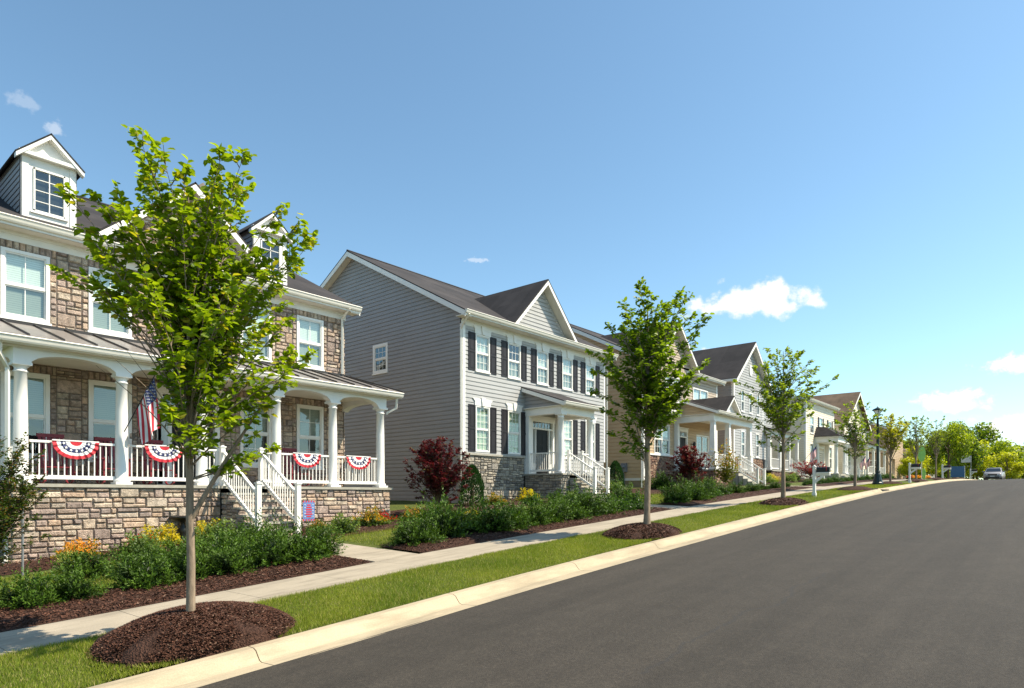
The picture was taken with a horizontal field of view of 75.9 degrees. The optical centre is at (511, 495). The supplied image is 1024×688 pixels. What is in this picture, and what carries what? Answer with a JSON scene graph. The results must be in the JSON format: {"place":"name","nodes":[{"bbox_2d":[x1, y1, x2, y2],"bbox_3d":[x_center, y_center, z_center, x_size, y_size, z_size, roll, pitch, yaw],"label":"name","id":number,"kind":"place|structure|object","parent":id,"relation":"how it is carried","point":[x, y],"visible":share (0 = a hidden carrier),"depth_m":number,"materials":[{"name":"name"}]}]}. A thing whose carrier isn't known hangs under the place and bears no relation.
{"place":"outdoors","nodes":[
{"label":"outdoors","id":0,"kind":"place"},
{"bbox_2d":[305,540,416,562],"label":"path","id":1,"kind":"structure","parent":0,"point":[372,554],"depth_m":13.60,"materials":[{"name":"concrete"}]},
{"bbox_2d":[0,479,908,654],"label":"sidewalk","id":2,"kind":"structure","parent":0,"point":[44,635],"depth_m":10.92,"materials":[{"name":"concrete"}]},
{"bbox_2d":[0,478,935,687],"bbox_3d":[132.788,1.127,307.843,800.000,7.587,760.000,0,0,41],"label":"ground","id":3,"kind":"structure","parent":0,"point":[397,504],"depth_m":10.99,"materials":[{"name":"green plant"}]},
{"bbox_2d":[0,432,51,566],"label":"crepe myrtle","id":4,"kind":"object","parent":3,"relation":"on","point":[10,510],"visible":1,"depth_m":10.82,"materials":[{"name":"green plant"}]},
{"bbox_2d":[46,535,114,578],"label":"shrub","id":5,"kind":"object","parent":3,"relation":"on","point":[92,565],"visible":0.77,"depth_m":11.61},
{"bbox_2d":[0,542,203,575],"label":"mulch bed","id":6,"kind":"object","parent":3,"relation":"on","point":[7,568],"visible":0.2,"depth_m":12.75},
{"bbox_2d":[50,537,100,558],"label":"shrub","id":7,"kind":"object","parent":6,"relation":"on","point":[68,544],"visible":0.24,"depth_m":13.49,"materials":[{"name":"orange plant"}]},
{"bbox_2d":[109,527,166,558],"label":"shrub","id":8,"kind":"object","parent":6,"relation":"on","point":[144,540],"visible":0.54,"depth_m":13.66,"materials":[{"name":"green plant"}]},
{"bbox_2d":[140,522,182,546],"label":"shrub","id":9,"kind":"object","parent":6,"relation":"on","point":[174,537],"visible":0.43,"depth_m":14.99,"materials":[{"name":"yellow plant"}]},
{"bbox_2d":[194,517,237,545],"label":"shrub","id":10,"kind":"object","parent":6,"relation":"on","point":[208,530],"visible":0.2,"depth_m":14.88,"materials":[{"name":"green plant"}]},
{"bbox_2d":[100,533,168,576],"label":"shrub","id":11,"kind":"object","parent":3,"relation":"on","point":[144,553],"visible":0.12,"depth_m":11.68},
{"bbox_2d":[0,554,370,631],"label":"mulch bed","id":12,"kind":"object","parent":3,"relation":"on","point":[113,599],"visible":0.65,"depth_m":9.92,"materials":[{"name":"wood"}]},
{"bbox_2d":[0,556,59,609],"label":"shrub","id":13,"kind":"object","parent":12,"relation":"on","point":[19,596],"visible":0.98,"depth_m":9.21,"materials":[{"name":"plant"}]},
{"bbox_2d":[14,554,109,602],"bbox_3d":[-6.565,1.220,9.726,1.204,0.758,1.020,0,0,-12],"label":"shrub","id":14,"kind":"object","parent":12,"relation":"on","point":[65,588],"visible":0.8,"depth_m":9.59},
{"bbox_2d":[97,538,178,590],"bbox_3d":[-5.832,1.088,10.644,1.206,0.869,1.330,0,0,6],"label":"shrub","id":15,"kind":"object","parent":12,"relation":"on","point":[135,575],"visible":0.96,"depth_m":10.41,"materials":[{"name":"plant"}]},
{"bbox_2d":[146,536,228,584],"bbox_3d":[-5.582,1.046,11.154,1.192,0.859,1.384,0,0,12],"label":"shrub","id":16,"kind":"object","parent":12,"relation":"on","point":[202,569],"visible":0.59,"depth_m":11.02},
{"bbox_2d":[197,525,262,574],"bbox_3d":[-5.063,0.969,11.646,1.517,0.915,1.170,0,0,26],"label":"shrub","id":17,"kind":"object","parent":12,"relation":"on","point":[232,560],"visible":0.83,"depth_m":11.45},
{"bbox_2d":[226,514,311,570],"bbox_3d":[-4.517,0.847,12.273,1.668,1.050,1.412,0,0,-22],"label":"shrub","id":18,"kind":"object","parent":12,"relation":"on","point":[270,551],"visible":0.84,"depth_m":12.10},
{"bbox_2d":[274,508,337,561],"bbox_3d":[-4.206,0.777,12.780,1.474,1.062,1.626,0,0,-4],"label":"shrub","id":19,"kind":"object","parent":12,"relation":"on","point":[313,551],"visible":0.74,"depth_m":12.64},
{"bbox_2d":[290,518,350,555],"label":"shrub","id":20,"kind":"object","parent":12,"relation":"on","point":[335,548],"visible":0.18,"depth_m":13.35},
{"bbox_2d":[160,531,215,562],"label":"shrub","id":21,"kind":"object","parent":3,"relation":"on","point":[174,546],"visible":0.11,"depth_m":12.19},
{"bbox_2d":[85,601,296,669],"bbox_3d":[-3.714,1.509,7.705,1.986,0.471,2.238,0,0,41],"label":"mulch mound","id":22,"kind":"object","parent":3,"relation":"on","point":[202,630],"visible":0.98,"depth_m":7.09,"materials":[{"name":"wood"}]},
{"bbox_2d":[46,124,319,611],"bbox_3d":[-3.678,-1.161,7.427,2.902,5.569,2.054,0,0,-22],"label":"street tree","id":23,"kind":"object","parent":22,"relation":"on","point":[197,329],"visible":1,"depth_m":7.26,"materials":[{"name":"green plant"}]},
{"bbox_2d":[0,133,403,563],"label":"house","id":24,"kind":"structure","parent":3,"relation":"on","point":[61,340],"depth_m":15.92,"materials":[{"name":"stone"}]},
{"bbox_2d":[0,369,49,460],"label":"window","id":25,"kind":"structure","parent":24,"relation":"in","point":[38,384],"depth_m":15.32,"materials":[{"name":"glass"}]},
{"bbox_2d":[0,246,51,325],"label":"window","id":26,"kind":"structure","parent":24,"relation":"in","point":[24,276],"depth_m":15.16,"materials":[{"name":"glass"}]},
{"bbox_2d":[36,433,75,483],"bbox_3d":[-10.390,-0.840,14.933,0.852,1.180,0.690,0,0,41],"label":"rocking chair","id":27,"kind":"object","parent":24,"relation":"on","point":[48,436],"visible":0.73,"depth_m":15.08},
{"bbox_2d":[52,439,98,458],"bbox_3d":[-9.429,-0.990,14.199,0.048,0.410,0.885,0,0,41],"label":"bunting","id":28,"kind":"object","parent":24,"relation":"attached to","point":[73,449],"visible":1,"depth_m":14.18},
{"bbox_2d":[87,267,133,339],"bbox_3d":[-10.087,-4.810,16.473,0.135,1.620,1.030,0,0,41],"label":"window","id":29,"kind":"structure","parent":24,"relation":"in","point":[99,322],"depth_m":16.38,"materials":[{"name":"white paint"}]},
{"bbox_2d":[87,379,133,463],"bbox_3d":[-10.199,-1.835,16.569,0.430,2.030,1.030,0,0,41],"label":"window","id":30,"kind":"structure","parent":24,"relation":"in","point":[101,394],"depth_m":16.41,"materials":[{"name":"glass"}]},
{"bbox_2d":[92,437,132,483],"bbox_3d":[-9.684,-0.840,15.908,0.852,1.180,0.690,0,0,41],"label":"rocking chair","id":31,"kind":"object","parent":24,"relation":"on","point":[106,439],"visible":0.5,"depth_m":16.01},
{"bbox_2d":[129,431,139,438],"bbox_3d":[-8.566,-1.413,15.030,0.327,0.226,0.150,0,0,-41],"label":"flag bracket","id":32,"kind":"object","parent":24,"relation":"attached to","point":[132,435],"visible":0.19,"depth_m":14.93,"materials":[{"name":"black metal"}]},
{"bbox_2d":[124,375,159,446],"bbox_3d":[-8.367,-1.918,14.838,0.766,1.649,0.176,0,0,5],"label":"flag","id":33,"kind":"object","parent":32,"relation":"attached to","point":[148,422],"visible":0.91,"depth_m":14.80,"materials":[{"name":"multicoloured fabric"}]},
{"bbox_2d":[139,439,177,484],"bbox_3d":[-8.956,-0.840,16.602,0.852,1.180,0.690,0,0,41],"label":"rocking chair","id":34,"kind":"object","parent":24,"relation":"on","point":[157,442],"visible":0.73,"depth_m":16.65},
{"bbox_2d":[145,444,181,462],"bbox_3d":[-8.242,-0.990,15.579,0.048,0.410,0.885,0,0,41],"label":"bunting","id":35,"kind":"object","parent":24,"relation":"attached to","point":[162,453],"visible":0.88,"depth_m":15.54},
{"bbox_2d":[172,419,195,484],"bbox_3d":[-8.873,-1.329,17.967,0.057,2.058,0.860,0,0,41],"label":"front door","id":36,"kind":"structure","parent":24,"relation":"in","point":[179,433],"depth_m":17.78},
{"bbox_2d":[239,306,272,361],"bbox_3d":[-7.577,-4.810,19.392,0.135,1.620,1.030,0,0,41],"label":"window","id":37,"kind":"structure","parent":24,"relation":"in","point":[267,351],"depth_m":19.62,"materials":[{"name":"white paint"}]},
{"bbox_2d":[240,397,271,467],"bbox_3d":[-7.689,-1.835,19.488,0.430,2.030,1.030,0,0,41],"label":"window","id":38,"kind":"structure","parent":24,"relation":"in","point":[265,425],"depth_m":19.50,"materials":[{"name":"glass"}]},
{"bbox_2d":[281,448,311,486],"bbox_3d":[-6.446,-0.840,19.521,0.852,1.180,0.690,0,0,41],"label":"rocking chair","id":39,"kind":"object","parent":24,"relation":"on","point":[286,450],"visible":0.55,"depth_m":19.66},
{"bbox_2d":[293,452,320,467],"bbox_3d":[-5.759,-0.990,18.468,0.048,0.410,0.885,0,0,41],"label":"bunting","id":40,"kind":"object","parent":24,"relation":"attached to","point":[308,460],"visible":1,"depth_m":18.46},
{"bbox_2d":[296,315,324,370],"bbox_3d":[-6.397,-4.810,20.764,0.135,1.620,1.010,0,0,41],"label":"window","id":41,"kind":"structure","parent":24,"relation":"in","point":[309,331],"depth_m":20.85,"materials":[{"name":"glass"}]},
{"bbox_2d":[296,404,324,469],"bbox_3d":[-6.509,-1.835,20.861,0.430,2.030,1.010,0,0,41],"label":"window","id":42,"kind":"structure","parent":24,"relation":"in","point":[309,419],"depth_m":20.84,"materials":[{"name":"glass"}]},
{"bbox_2d":[346,455,370,469],"bbox_3d":[-4.618,-0.990,19.795,0.048,0.410,0.885,0,0,41],"label":"bunting","id":43,"kind":"object","parent":24,"relation":"attached to","point":[359,462],"visible":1,"depth_m":19.78},
{"bbox_2d":[195,517,257,555],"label":"shrub","id":44,"kind":"object","parent":3,"relation":"on","point":[223,539],"visible":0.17,"depth_m":12.93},
{"bbox_2d":[239,508,301,544],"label":"shrub","id":45,"kind":"object","parent":3,"relation":"on","point":[290,530],"visible":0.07,"depth_m":13.53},
{"bbox_2d":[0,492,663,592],"bbox_3d":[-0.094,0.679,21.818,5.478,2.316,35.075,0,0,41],"label":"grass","id":46,"kind":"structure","parent":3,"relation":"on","point":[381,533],"depth_m":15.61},
{"bbox_2d":[301,519,400,536],"bbox_3d":[-4.357,0.874,18.290,2.456,0.360,3.798,0,0,41],"label":"mulch bed","id":47,"kind":"object","parent":3,"relation":"on","point":[373,528],"visible":0.17,"depth_m":17.62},
{"bbox_2d":[303,501,314,520],"bbox_3d":[-5.102,0.574,16.448,0.031,0.937,0.487,0,0,41],"label":"garden flag","id":48,"kind":"object","parent":47,"relation":"on","point":[308,509],"visible":0.98,"depth_m":16.45,"materials":[{"name":"multicoloured fabric"}]},
{"bbox_2d":[322,511,361,533],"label":"shrub","id":49,"kind":"object","parent":47,"relation":"on","point":[345,525],"visible":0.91,"depth_m":16.83,"materials":[{"name":"green plant"}]},
{"bbox_2d":[349,503,390,526],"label":"shrub","id":50,"kind":"object","parent":47,"relation":"on","point":[370,518],"visible":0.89,"depth_m":18.11,"materials":[{"name":"yellow plant"}]},
{"bbox_2d":[403,436,474,507],"bbox_3d":[-2.444,-0.590,21.158,2.188,2.638,2.093,0,0,41],"label":"red maple","id":51,"kind":"object","parent":3,"relation":"on","point":[438,472],"visible":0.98,"depth_m":20.91,"materials":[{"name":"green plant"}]},
{"bbox_2d":[320,249,618,502],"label":"house","id":52,"kind":"structure","parent":3,"relation":"on","point":[497,386],"depth_m":28.64,"materials":[{"name":"wood"}]},
{"bbox_2d":[372,342,387,375],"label":"window","id":53,"kind":"structure","parent":52,"relation":"in","point":[380,351],"depth_m":29.53,"materials":[{"name":"glass"}]},
{"bbox_2d":[472,398,491,452],"bbox_3d":[-1.210,-2.895,26.928,0.165,2.210,1.180,0,0,41],"label":"window","id":54,"kind":"structure","parent":52,"relation":"in","point":[482,406],"depth_m":27.00,"materials":[{"name":"glass"}]},
{"bbox_2d":[473,325,491,374],"bbox_3d":[-1.210,-5.975,26.928,0.165,1.890,1.180,0,0,41],"label":"window","id":55,"kind":"structure","parent":52,"relation":"in","point":[482,335],"depth_m":27.00,"materials":[{"name":"glass"}]},
{"bbox_2d":[505,403,522,454],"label":"window","id":56,"kind":"structure","parent":52,"relation":"in","point":[514,410],"depth_m":28.53,"materials":[{"name":"glass"}]},
{"bbox_2d":[506,335,523,380],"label":"window","id":57,"kind":"structure","parent":52,"relation":"in","point":[514,343],"depth_m":28.54,"materials":[{"name":"glass"}]},
{"bbox_2d":[536,429,547,473],"bbox_3d":[1.339,-1.984,29.998,0.057,2.028,0.900,0,0,41],"label":"front door","id":58,"kind":"structure","parent":52,"relation":"in","point":[541,435],"depth_m":29.98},
{"bbox_2d":[535,343,550,386],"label":"window","id":59,"kind":"structure","parent":52,"relation":"in","point":[542,350],"depth_m":30.03,"materials":[{"name":"glass"}]},
{"bbox_2d":[560,350,574,391],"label":"window","id":60,"kind":"structure","parent":52,"relation":"in","point":[567,357],"depth_m":31.51,"materials":[{"name":"glass"}]},
{"bbox_2d":[564,420,572,459],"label":"window","id":61,"kind":"structure","parent":52,"relation":"in","point":[568,425],"depth_m":31.57,"materials":[{"name":"glass"}]},
{"bbox_2d":[584,357,596,395],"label":"window","id":62,"kind":"structure","parent":52,"relation":"in","point":[590,362],"depth_m":32.91,"materials":[{"name":"glass"}]},
{"bbox_2d":[390,498,549,514],"bbox_3d":[-1.132,0.378,24.846,2.712,0.637,8.439,0,0,41],"label":"mulch bed","id":63,"kind":"object","parent":3,"relation":"on","point":[395,512],"visible":0.24,"depth_m":23.81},
{"bbox_2d":[458,464,484,505],"bbox_3d":[-1.485,-0.339,24.218,1.010,1.680,0.998,0,0,-2],"label":"evergreen","id":64,"kind":"object","parent":63,"relation":"on","point":[475,479],"visible":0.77,"depth_m":23.97,"materials":[{"name":"green plant"}]},
{"bbox_2d":[380,507,670,552],"bbox_3d":[1.304,0.779,18.522,1.649,0.817,11.639,0,0,41],"label":"mulch bed","id":65,"kind":"object","parent":3,"relation":"on","point":[472,538],"visible":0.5,"depth_m":16.06,"materials":[{"name":"wood"}]},
{"bbox_2d":[386,506,447,546],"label":"shrub","id":66,"kind":"object","parent":65,"relation":"on","point":[412,532],"visible":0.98,"depth_m":14.55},
{"bbox_2d":[395,487,475,539],"bbox_3d":[-1.898,0.445,15.412,1.662,1.300,2.156,0,0,43],"label":"shrub","id":67,"kind":"object","parent":65,"relation":"on","point":[450,527],"visible":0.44,"depth_m":15.37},
{"bbox_2d":[422,484,485,532],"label":"shrub","id":68,"kind":"object","parent":65,"relation":"on","point":[454,510],"visible":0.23,"depth_m":16.39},
{"bbox_2d":[460,487,530,533],"bbox_3d":[-0.479,0.374,16.534,1.852,1.210,1.679,0,0,14],"label":"shrub","id":69,"kind":"object","parent":65,"relation":"on","point":[497,521],"visible":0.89,"depth_m":16.45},
{"bbox_2d":[494,495,537,528],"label":"shrub","id":70,"kind":"object","parent":65,"relation":"on","point":[528,523],"visible":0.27,"depth_m":17.19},
{"bbox_2d":[513,491,555,526],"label":"shrub","id":71,"kind":"object","parent":65,"relation":"on","point":[539,518],"visible":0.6,"depth_m":17.75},
{"bbox_2d":[529,492,575,522],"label":"shrub","id":72,"kind":"object","parent":65,"relation":"on","point":[559,518],"visible":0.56,"depth_m":18.41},
{"bbox_2d":[546,488,593,519],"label":"shrub","id":73,"kind":"object","parent":65,"relation":"on","point":[578,513],"visible":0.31,"depth_m":19.05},
{"bbox_2d":[561,477,609,516],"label":"shrub","id":74,"kind":"object","parent":65,"relation":"on","point":[586,500],"visible":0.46,"depth_m":19.81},
{"bbox_2d":[582,483,624,513],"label":"shrub","id":75,"kind":"object","parent":65,"relation":"on","point":[610,509],"visible":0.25,"depth_m":20.57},
{"bbox_2d":[603,475,653,503],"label":"shrub","id":76,"kind":"object","parent":65,"relation":"on","point":[620,492],"visible":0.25,"depth_m":22.66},
{"bbox_2d":[609,460,624,487],"bbox_3d":[5.413,-1.049,34.372,0.995,1.627,1.048,0,0,-11],"label":"evergreen","id":77,"kind":"object","parent":3,"relation":"on","point":[615,467],"visible":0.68,"depth_m":34.14,"materials":[{"name":"green plant"}]},
{"bbox_2d":[601,522,680,540],"bbox_3d":[3.090,0.830,15.748,1.741,0.386,2.382,0,0,41],"label":"mulch mound","id":78,"kind":"object","parent":3,"relation":"on","point":[637,530],"visible":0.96,"depth_m":15.13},
{"bbox_2d":[585,276,714,524],"bbox_3d":[3.244,-2.147,15.564,3.017,5.855,2.121,0,0,23],"label":"street tree","id":79,"kind":"object","parent":78,"relation":"on","point":[655,404],"visible":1,"depth_m":15.37,"materials":[{"name":"green plant"}]},
{"bbox_2d":[570,322,765,487],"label":"house","id":80,"kind":"structure","parent":3,"relation":"on","point":[704,417],"depth_m":38.93,"materials":[{"name":"beige"}]},
{"bbox_2d":[654,425,669,454],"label":"window","id":81,"kind":"structure","parent":80,"relation":"in","point":[660,445],"depth_m":38.69,"materials":[{"name":"glass"}]},
{"bbox_2d":[696,434,708,468],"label":"window","id":82,"kind":"structure","parent":80,"relation":"in","point":[700,439],"depth_m":42.60,"materials":[{"name":"glass"}]},
{"bbox_2d":[602,484,743,494],"bbox_3d":[8.566,-0.371,35.364,3.518,0.717,11.800,0,0,41],"label":"mulch bed","id":83,"kind":"object","parent":3,"relation":"on","point":[653,491],"visible":0.12,"depth_m":32.45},
{"bbox_2d":[639,469,676,488],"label":"shrub","id":84,"kind":"object","parent":83,"relation":"on","point":[661,480],"visible":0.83,"depth_m":33.92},
{"bbox_2d":[665,445,710,482],"bbox_3d":[9.109,-1.436,33.465,2.381,2.460,1.743,0,0,-20],"label":"red maple","id":85,"kind":"object","parent":3,"relation":"on","point":[690,465],"visible":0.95,"depth_m":33.27,"materials":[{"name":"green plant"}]},
{"bbox_2d":[708,437,741,483],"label":"tall shrub","id":86,"kind":"object","parent":3,"relation":"on","point":[727,477],"visible":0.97,"depth_m":35.28,"materials":[{"name":"green plant"}]},
{"bbox_2d":[661,486,812,505],"bbox_3d":[11.035,-0.080,30.201,1.591,0.904,15.610,0,0,41],"label":"mulch bed","id":87,"kind":"object","parent":3,"relation":"on","point":[737,496],"visible":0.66,"depth_m":28.11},
{"bbox_2d":[658,478,694,503],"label":"shrub","id":88,"kind":"object","parent":87,"relation":"on","point":[674,495],"visible":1,"depth_m":24.60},
{"bbox_2d":[675,474,714,500],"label":"shrub","id":89,"kind":"object","parent":87,"relation":"on","point":[697,494],"visible":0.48,"depth_m":25.57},
{"bbox_2d":[692,342,824,479],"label":"house","id":90,"kind":"structure","parent":3,"relation":"on","point":[727,364],"depth_m":49.02,"materials":[{"name":"wood"}]},
{"bbox_2d":[759,497,808,506],"bbox_3d":[9.759,0.218,23.664,1.576,0.350,2.324,0,0,41],"label":"mulch mound","id":91,"kind":"object","parent":3,"relation":"on","point":[786,501],"visible":0.96,"depth_m":23.09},
{"bbox_2d":[732,346,839,497],"bbox_3d":[9.823,-2.670,23.613,3.337,5.640,2.376,0,0,-17],"label":"street tree","id":92,"kind":"object","parent":91,"relation":"on","point":[784,417],"visible":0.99,"depth_m":23.55,"materials":[{"name":"green plant"}]},
{"bbox_2d":[790,459,825,480],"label":"red maple","id":93,"kind":"object","parent":3,"relation":"on","point":[808,470],"visible":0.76,"depth_m":46.42,"materials":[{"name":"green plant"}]},
{"bbox_2d":[770,394,865,477],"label":"house","id":94,"kind":"structure","parent":3,"relation":"on","point":[818,435],"depth_m":60.47,"materials":[{"name":"beige"}]},
{"bbox_2d":[812,465,830,495],"bbox_3d":[13.003,-0.613,27.582,0.707,1.360,0.235,0,0,41],"label":"mailbox","id":95,"kind":"object","parent":3,"relation":"on","point":[821,472],"visible":0.95,"depth_m":27.61,"materials":[{"name":"white paint"}]},
{"bbox_2d":[810,392,886,476],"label":"house","id":96,"kind":"structure","parent":3,"relation":"on","point":[837,400],"depth_m":71.53,"materials":[{"name":"beige"}]},
{"bbox_2d":[837,486,871,491],"bbox_3d":[16.771,-0.333,32.197,1.565,0.282,2.271,0,0,41],"label":"mulch mound","id":97,"kind":"object","parent":3,"relation":"on","point":[855,488],"visible":0.95,"depth_m":31.64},
{"bbox_2d":[821,400,888,485],"bbox_3d":[16.768,-2.499,32.277,2.788,4.257,2.218,0,0,-36],"label":"street tree","id":98,"kind":"object","parent":97,"relation":"on","point":[853,429],"visible":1,"depth_m":32.10,"materials":[{"name":"green plant"}]},
{"bbox_2d":[872,406,882,484],"bbox_3d":[21.768,-2.970,39.047,0.620,4.710,0.620,0,0,41],"label":"street lamp","id":99,"kind":"object","parent":3,"relation":"on","point":[877,479],"visible":0.78,"depth_m":38.97,"materials":[{"name":"metal"}]},
{"bbox_2d":[866,422,905,478],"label":"house","id":100,"kind":"structure","parent":3,"relation":"on","point":[897,456],"depth_m":80.51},
{"bbox_2d":[883,481,902,483],"bbox_3d":[23.325,-0.770,40.578,1.522,0.246,2.077,0,0,41],"label":"mulch mound","id":101,"kind":"object","parent":3,"relation":"on","point":[890,482],"visible":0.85,"depth_m":39.98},
{"bbox_2d":[871,413,908,480],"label":"street tree","id":102,"kind":"object","parent":101,"relation":"on","point":[893,441],"visible":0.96,"depth_m":40.41,"materials":[{"name":"green plant"}]},
{"bbox_2d":[895,446,934,475],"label":"broadleaf tree","id":103,"kind":"object","parent":3,"relation":"on","point":[902,469],"visible":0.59,"depth_m":64.51,"materials":[{"name":"green plant"}]},
{"bbox_2d":[905,479,927,481],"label":"mulch mound","id":104,"kind":"object","parent":3,"relation":"on","point":[917,480],"visible":0.91,"depth_m":46.89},
{"bbox_2d":[897,415,936,478],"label":"street tree","id":105,"kind":"object","parent":104,"relation":"on","point":[915,434],"visible":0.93,"depth_m":47.56,"materials":[{"name":"green plant"}]},
{"bbox_2d":[923,421,976,478],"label":"broadleaf tree","id":106,"kind":"object","parent":3,"relation":"on","point":[959,449],"visible":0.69,"depth_m":69.77,"materials":[{"name":"green plant"}]},
{"bbox_2d":[937,419,993,477],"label":"broadleaf tree","id":107,"kind":"object","parent":3,"relation":"on","point":[975,457],"visible":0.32,"depth_m":91.27,"materials":[{"name":"green plant"}]},
{"bbox_2d":[953,438,999,479],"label":"broadleaf tree","id":108,"kind":"object","parent":3,"relation":"on","point":[988,464],"visible":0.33,"depth_m":103.19,"materials":[{"name":"green plant"}]},
{"bbox_2d":[971,422,1009,479],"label":"broadleaf tree","id":109,"kind":"object","parent":3,"relation":"on","point":[988,433],"visible":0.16,"depth_m":129.80,"materials":[{"name":"green plant"}]},
{"bbox_2d":[984,437,1023,478],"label":"broadleaf tree","id":110,"kind":"object","parent":3,"relation":"on","point":[1016,448],"visible":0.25,"depth_m":118.47,"materials":[{"name":"green plant"}]},
{"bbox_2d":[990,450,1023,479],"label":"broadleaf tree","id":111,"kind":"object","parent":3,"relation":"on","point":[1013,470],"visible":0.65,"depth_m":102.30,"materials":[{"name":"green plant"}]},
{"bbox_2d":[0,0,1023,479],"label":"sky","id":112,"kind":"structure","parent":0,"point":[840,182],"materials":[{"name":"blue"}]},
{"bbox_2d":[197,479,1023,687],"bbox_3d":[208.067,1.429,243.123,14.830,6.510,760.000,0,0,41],"label":"road","id":113,"kind":"structure","parent":0,"point":[919,587],"depth_m":7.58,"materials":[{"name":"asphalt"}]},
{"bbox_2d":[88,479,975,687],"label":"kerb","id":114,"kind":"structure","parent":113,"relation":"on","point":[215,668],"depth_m":8.61,"materials":[{"name":"concrete"}]},
{"bbox_2d":[917,416,956,477],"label":"street tree","id":115,"kind":"object","parent":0,"point":[935,446],"visible":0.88,"depth_m":55.57,"materials":[{"name":"green plant"}]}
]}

